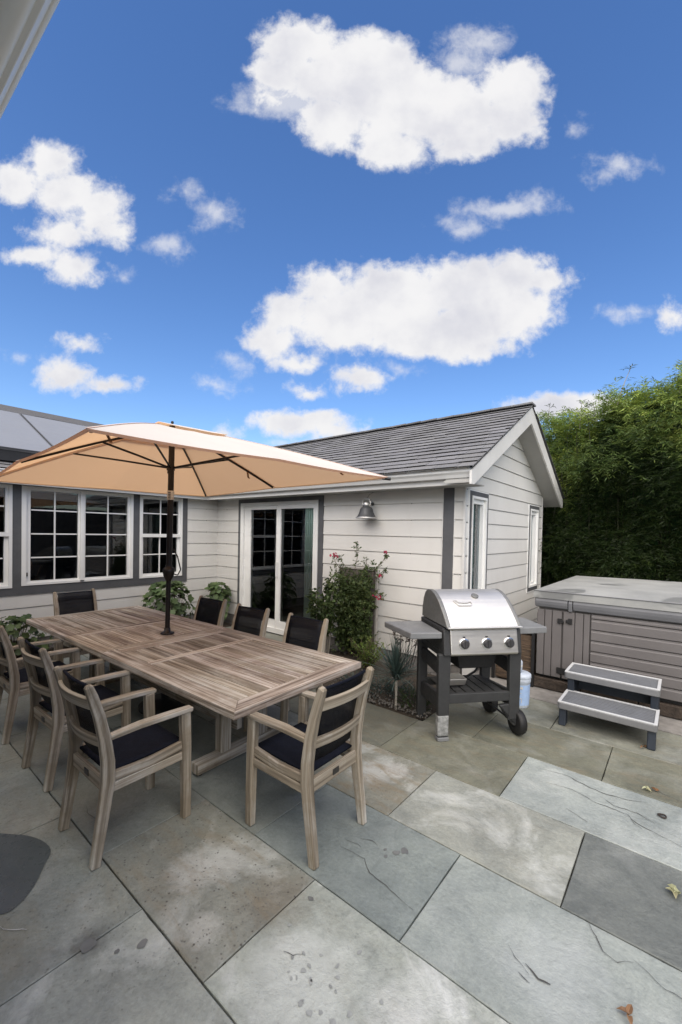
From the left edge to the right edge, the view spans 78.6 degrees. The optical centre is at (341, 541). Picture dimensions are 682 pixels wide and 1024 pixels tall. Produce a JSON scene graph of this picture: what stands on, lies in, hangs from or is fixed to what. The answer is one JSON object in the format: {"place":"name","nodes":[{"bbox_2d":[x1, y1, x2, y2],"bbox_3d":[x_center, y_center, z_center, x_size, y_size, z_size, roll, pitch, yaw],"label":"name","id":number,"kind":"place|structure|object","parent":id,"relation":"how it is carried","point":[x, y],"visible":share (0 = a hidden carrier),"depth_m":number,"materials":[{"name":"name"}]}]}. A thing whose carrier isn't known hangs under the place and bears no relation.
{"place":"outdoors","nodes":[
{"label":"outdoors","id":0,"kind":"place"},
{"bbox_2d":[16,622,231,667],"bbox_3d":[-3.235,1.455,6.142,0.660,0.058,3.660,2,1,39],"label":"side bed","id":1,"kind":"object","parent":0,"point":[65,655],"visible":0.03,"depth_m":5.44,"materials":[{"name":"soil"}]},
{"bbox_2d":[0,614,48,657],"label":"leafy bush","id":2,"kind":"object","parent":1,"relation":"on","point":[11,631],"visible":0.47,"depth_m":5.15,"materials":[{"name":"green plant"}]},
{"bbox_2d":[48,635,67,649],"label":"leafy bush","id":3,"kind":"object","parent":1,"relation":"on","point":[53,643],"visible":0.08,"depth_m":5.49,"materials":[{"name":"green plant"}]},
{"bbox_2d":[142,580,195,618],"bbox_3d":[-2.755,1.031,6.605,0.724,0.836,0.904,2,1,39],"label":"leafy bush","id":4,"kind":"object","parent":1,"relation":"on","point":[176,606],"visible":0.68,"depth_m":6.48,"materials":[{"name":"green plant"}]},
{"bbox_2d":[203,582,231,619],"bbox_3d":[-2.165,1.071,7.281,0.590,0.752,0.501,2,1,39],"label":"leafy bush","id":5,"kind":"object","parent":1,"relation":"on","point":[217,593],"visible":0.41,"depth_m":7.20,"materials":[{"name":"green plant"}]},
{"bbox_2d":[0,622,681,1023],"bbox_3d":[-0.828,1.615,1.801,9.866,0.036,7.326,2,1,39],"label":"patio","id":6,"kind":"structure","parent":0,"point":[482,822],"depth_m":1.95,"materials":[{"name":"grey stone"}]},
{"bbox_2d":[0,833,50,913],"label":"wet stain","id":7,"kind":"object","parent":6,"relation":"on","point":[23,859],"visible":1,"depth_m":2.02,"materials":[{"name":"stone"}]},
{"bbox_2d":[0,0,59,118],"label":"house","id":8,"kind":"structure","parent":6,"relation":"on","point":[23,24],"depth_m":0.68,"materials":[{"name":"white wood"}]},
{"bbox_2d":[0,625,81,744],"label":"armchair","id":9,"kind":"object","parent":6,"relation":"on","point":[14,683],"visible":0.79,"depth_m":3.23,"materials":[{"name":"brown wood"}]},
{"bbox_2d":[17,637,131,791],"bbox_3d":[-1.859,1.104,2.902,0.482,0.908,0.576,2,1,37],"label":"armchair","id":10,"kind":"object","parent":6,"relation":"on","point":[39,667],"visible":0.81,"depth_m":2.81,"materials":[{"name":"brown wood"}]},
{"bbox_2d":[53,588,113,670],"bbox_3d":[-2.990,1.043,4.827,0.576,0.908,0.482,2,1,37],"label":"armchair","id":11,"kind":"object","parent":6,"relation":"on","point":[76,602],"visible":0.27,"depth_m":4.91,"materials":[{"name":"black fabric"}]},
{"bbox_2d":[53,666,192,870],"bbox_3d":[-1.213,1.128,2.318,0.482,0.908,0.576,2,1,38],"label":"armchair","id":12,"kind":"object","parent":6,"relation":"on","point":[117,755],"visible":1,"depth_m":2.24,"materials":[{"name":"brown wood"}]},
{"bbox_2d":[26,605,360,775],"bbox_3d":[-1.581,1.203,3.760,3.470,0.682,1.170,2,1,38],"label":"dining table","id":13,"kind":"object","parent":6,"relation":"on","point":[227,679],"visible":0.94,"depth_m":3.17,"materials":[{"name":"brown wood"}]},
{"bbox_2d":[0,421,390,714],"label":"parasol","id":14,"kind":"object","parent":6,"relation":"on","point":[172,459],"visible":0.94,"depth_m":4.02,"materials":[{"name":"fabric"}]},
{"bbox_2d":[193,595,226,626],"bbox_3d":[-1.584,1.078,4.452,0.482,0.908,0.576,2,1,34],"label":"armchair","id":15,"kind":"object","parent":6,"relation":"on","point":[209,610],"visible":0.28,"depth_m":4.60,"materials":[{"name":"black fabric"}]},
{"bbox_2d":[58,842,407,1009],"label":"drip stains","id":16,"kind":"object","parent":6,"relation":"on","point":[88,944],"visible":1,"depth_m":1.66,"materials":[{"name":"grey stone"}]},
{"bbox_2d":[231,603,269,636],"bbox_3d":[-1.038,1.099,3.974,0.482,0.908,0.576,2,1,35],"label":"armchair","id":17,"kind":"object","parent":6,"relation":"on","point":[251,620],"visible":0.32,"depth_m":4.12,"materials":[{"name":"black fabric"}]},
{"bbox_2d":[0,402,564,675],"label":"house","id":18,"kind":"structure","parent":6,"relation":"on","point":[459,501],"depth_m":6.09,"materials":[{"name":"paint"}]},
{"bbox_2d":[0,484,12,588],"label":"window","id":19,"kind":"structure","parent":18,"relation":"in","point":[8,488],"depth_m":5.32,"materials":[{"name":"white plastic"}]},
{"bbox_2d":[0,410,51,461],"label":"solar panel","id":20,"kind":"object","parent":18,"relation":"attached to","point":[21,437],"visible":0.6,"depth_m":5.68,"materials":[{"name":"glass"}]},
{"bbox_2d":[20,413,88,445],"bbox_3d":[-4.176,-1.549,6.620,1.948,1.031,1.055,2,1,39],"label":"solar panel","id":21,"kind":"object","parent":18,"relation":"attached to","point":[51,432],"visible":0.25,"depth_m":6.68,"materials":[{"name":"glass"}]},
{"bbox_2d":[21,485,133,585],"bbox_3d":[-3.737,-0.074,5.996,0.102,1.310,1.423,2,1,39],"label":"window","id":22,"kind":"structure","parent":18,"relation":"in","point":[81,512],"depth_m":5.96,"materials":[{"name":"white plastic"}]},
{"bbox_2d":[139,495,182,578],"bbox_3d":[-2.996,-0.072,6.912,0.090,1.321,0.727,2,1,39],"label":"window","id":23,"kind":"structure","parent":18,"relation":"in","point":[178,536],"depth_m":6.90,"materials":[{"name":"white plastic"}]},
{"bbox_2d":[239,500,318,634],"bbox_3d":[-1.033,0.422,6.726,1.820,2.108,0.140,2,1,39],"label":"sliding door","id":24,"kind":"structure","parent":18,"relation":"in","point":[277,625],"depth_m":6.66,"materials":[{"name":"white plastic"}]},
{"bbox_2d":[356,493,376,518],"bbox_3d":[0.328,-0.472,5.391,0.278,0.351,0.289,2,1,39],"label":"wall lamp","id":25,"kind":"object","parent":18,"relation":"attached to","point":[366,511],"visible":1,"depth_m":5.33,"materials":[{"name":"silver metal"}]},
{"bbox_2d":[470,495,487,588],"bbox_3d":[1.599,0.074,5.049,0.146,1.215,0.470,2,1,39],"label":"window","id":26,"kind":"structure","parent":18,"relation":"in","point":[482,503],"depth_m":5.17,"materials":[{"name":"white plastic"}]},
{"bbox_2d":[529,509,538,587],"bbox_3d":[3.135,0.111,6.888,0.096,1.270,0.460,2,1,39],"label":"window","id":27,"kind":"structure","parent":18,"relation":"in","point":[534,523],"depth_m":6.99,"materials":[{"name":"white plastic"}]},
{"bbox_2d":[243,613,328,731],"bbox_3d":[-0.455,1.119,3.535,0.482,0.908,0.576,2,1,35],"label":"armchair","id":28,"kind":"object","parent":6,"relation":"on","point":[304,632],"visible":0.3,"depth_m":3.65,"materials":[{"name":"black fabric"}]},
{"bbox_2d":[245,666,373,870],"bbox_3d":[-0.174,1.149,2.344,0.576,0.908,0.482,2,1,38],"label":"armchair","id":29,"kind":"object","parent":6,"relation":"on","point":[305,747],"visible":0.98,"depth_m":2.24,"materials":[{"name":"brown wood"}]},
{"bbox_2d":[287,924,383,1023],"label":"pale drip stains","id":30,"kind":"object","parent":6,"relation":"on","point":[332,1021],"visible":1,"depth_m":1.50,"materials":[{"name":"grey stone"}]},
{"bbox_2d":[86,770,681,998],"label":"hairline cracks","id":31,"kind":"object","parent":6,"relation":"on","point":[586,919],"visible":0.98,"depth_m":1.99,"materials":[{"name":"stone"}]},
{"bbox_2d":[385,589,546,741],"bbox_3d":[1.071,1.012,3.625,1.335,1.177,0.644,1,1,-10],"label":"gas grill","id":32,"kind":"object","parent":6,"relation":"on","point":[482,630],"visible":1,"depth_m":3.43,"materials":[{"name":"grey metal"}]},
{"bbox_2d":[519,670,531,707],"bbox_3d":[1.744,1.441,4.083,0.210,0.328,0.210,2,1,27],"label":"chemical tub","id":33,"kind":"object","parent":6,"relation":"on","point":[525,678],"visible":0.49,"depth_m":3.99,"materials":[{"name":"plastic"}]},
{"bbox_2d":[538,360,681,586],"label":"bamboo hedge","id":34,"kind":"object","parent":6,"relation":"on","point":[618,467],"visible":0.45,"depth_m":6.76,"materials":[{"name":"plant"}]},
{"bbox_2d":[558,662,661,750],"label":"spa steps","id":35,"kind":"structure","parent":6,"relation":"on","point":[629,686],"depth_m":3.66,"materials":[{"name":"grey plastic"},{"name":"navy plastic"}]},
{"bbox_2d":[616,1004,632,1023],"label":"fallen leaf","id":36,"kind":"object","parent":6,"relation":"on","point":[628,1009],"visible":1,"depth_m":1.44,"materials":[{"name":"brown plant"}]},
{"bbox_2d":[666,884,680,897],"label":"fallen leaf","id":37,"kind":"object","parent":6,"relation":"on","point":[674,889],"visible":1,"depth_m":1.94,"materials":[{"name":"yellow plant"}]},
{"bbox_2d":[0,0,681,445],"label":"sky","id":38,"kind":"structure","parent":0,"point":[266,222],"materials":[{"name":"blue"}]},
{"bbox_2d":[323,649,435,720],"bbox_3d":[0.211,1.543,4.908,2.300,0.068,1.205,2,1,39],"label":"planting bed","id":39,"kind":"object","parent":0,"point":[413,679],"visible":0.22,"depth_m":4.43,"materials":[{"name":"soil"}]},
{"bbox_2d":[305,577,340,653],"bbox_3d":[-0.234,1.005,5.572,0.572,1.022,0.479,2,1,39],"label":"shrub","id":40,"kind":"object","parent":39,"relation":"on","point":[323,607],"visible":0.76,"depth_m":5.50,"materials":[{"name":"green plant"}]},
{"bbox_2d":[340,671,373,686],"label":"tuft plant","id":41,"kind":"object","parent":39,"relation":"on","point":[351,676],"visible":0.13,"depth_m":4.45,"materials":[{"name":"green plant"}]},
{"bbox_2d":[325,541,389,655],"bbox_3d":[0.169,0.759,5.379,0.948,1.524,0.484,2,1,39],"label":"climbing rose","id":42,"kind":"object","parent":39,"relation":"on","point":[354,626],"visible":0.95,"depth_m":5.36,"materials":[{"name":"green plant"}]},
{"bbox_2d":[338,566,378,656],"bbox_3d":[0.216,0.937,5.558,0.628,1.175,0.034,2,1,39],"label":"trellis","id":43,"kind":"object","parent":39,"relation":"on","point":[375,619],"visible":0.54,"depth_m":5.40,"materials":[{"name":"wood"}]},
{"bbox_2d":[348,635,389,668],"bbox_3d":[0.319,1.316,4.906,0.562,0.432,0.441,2,1,39],"label":"shrub","id":44,"kind":"object","parent":39,"relation":"on","point":[367,657],"visible":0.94,"depth_m":4.87,"materials":[{"name":"green plant"}]},
{"bbox_2d":[368,672,394,697],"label":"tuft plant","id":45,"kind":"object","parent":39,"relation":"on","point":[374,686],"visible":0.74,"depth_m":4.23,"materials":[{"name":"green plant"}]},
{"bbox_2d":[359,634,431,708],"bbox_3d":[0.552,1.218,3.970,0.792,0.774,0.801,2,1,39],"label":"spiky plant","id":46,"kind":"object","parent":39,"relation":"on","point":[396,670],"visible":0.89,"depth_m":3.97,"materials":[{"name":"green plant"}]},
{"bbox_2d":[383,678,414,697],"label":"tuft plant","id":47,"kind":"object","parent":39,"relation":"on","point":[405,684],"visible":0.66,"depth_m":4.22,"materials":[{"name":"green plant"}]},
{"bbox_2d":[392,631,416,674],"bbox_3d":[0.738,1.294,4.838,0.429,0.512,0.251,2,1,39],"label":"seed head plant","id":48,"kind":"object","parent":39,"relation":"on","point":[402,640],"visible":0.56,"depth_m":4.82,"materials":[{"name":"plant"}]},
{"bbox_2d":[397,684,431,711],"bbox_3d":[0.701,1.491,3.968,0.367,0.212,0.369,2,1,39],"label":"tuft plant","id":49,"kind":"object","parent":39,"relation":"on","point":[408,698],"visible":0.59,"depth_m":3.96,"materials":[{"name":"green plant"}]},
{"bbox_2d":[472,667,681,735],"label":"gravel path","id":50,"kind":"structure","parent":0,"point":[670,725],"depth_m":4.27,"materials":[{"name":"gravel"},{"name":"beige gravel"}]},
{"bbox_2d":[491,621,536,686],"bbox_3d":[2.107,1.285,4.930,0.460,0.620,0.547,2,1,39],"label":"storage chest","id":51,"kind":"object","parent":50,"relation":"on","point":[528,649],"visible":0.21,"depth_m":4.65,"materials":[{"name":"brown wood"}]},
{"bbox_2d":[534,673,681,719],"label":"plinth","id":52,"kind":"structure","parent":50,"relation":"on","point":[670,710],"depth_m":4.21,"materials":[{"name":"stone"}]},
{"bbox_2d":[533,576,681,705],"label":"hot tub","id":53,"kind":"object","parent":52,"relation":"on","point":[633,626],"visible":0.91,"depth_m":4.19,"materials":[{"name":"grey plastic"},{"name":"vinyl"}]},
{"bbox_2d":[657,813,666,818],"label":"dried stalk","id":54,"kind":"object","parent":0,"point":[660,814],"visible":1,"depth_m":2.47,"materials":[{"name":"grey plant"}]}
]}

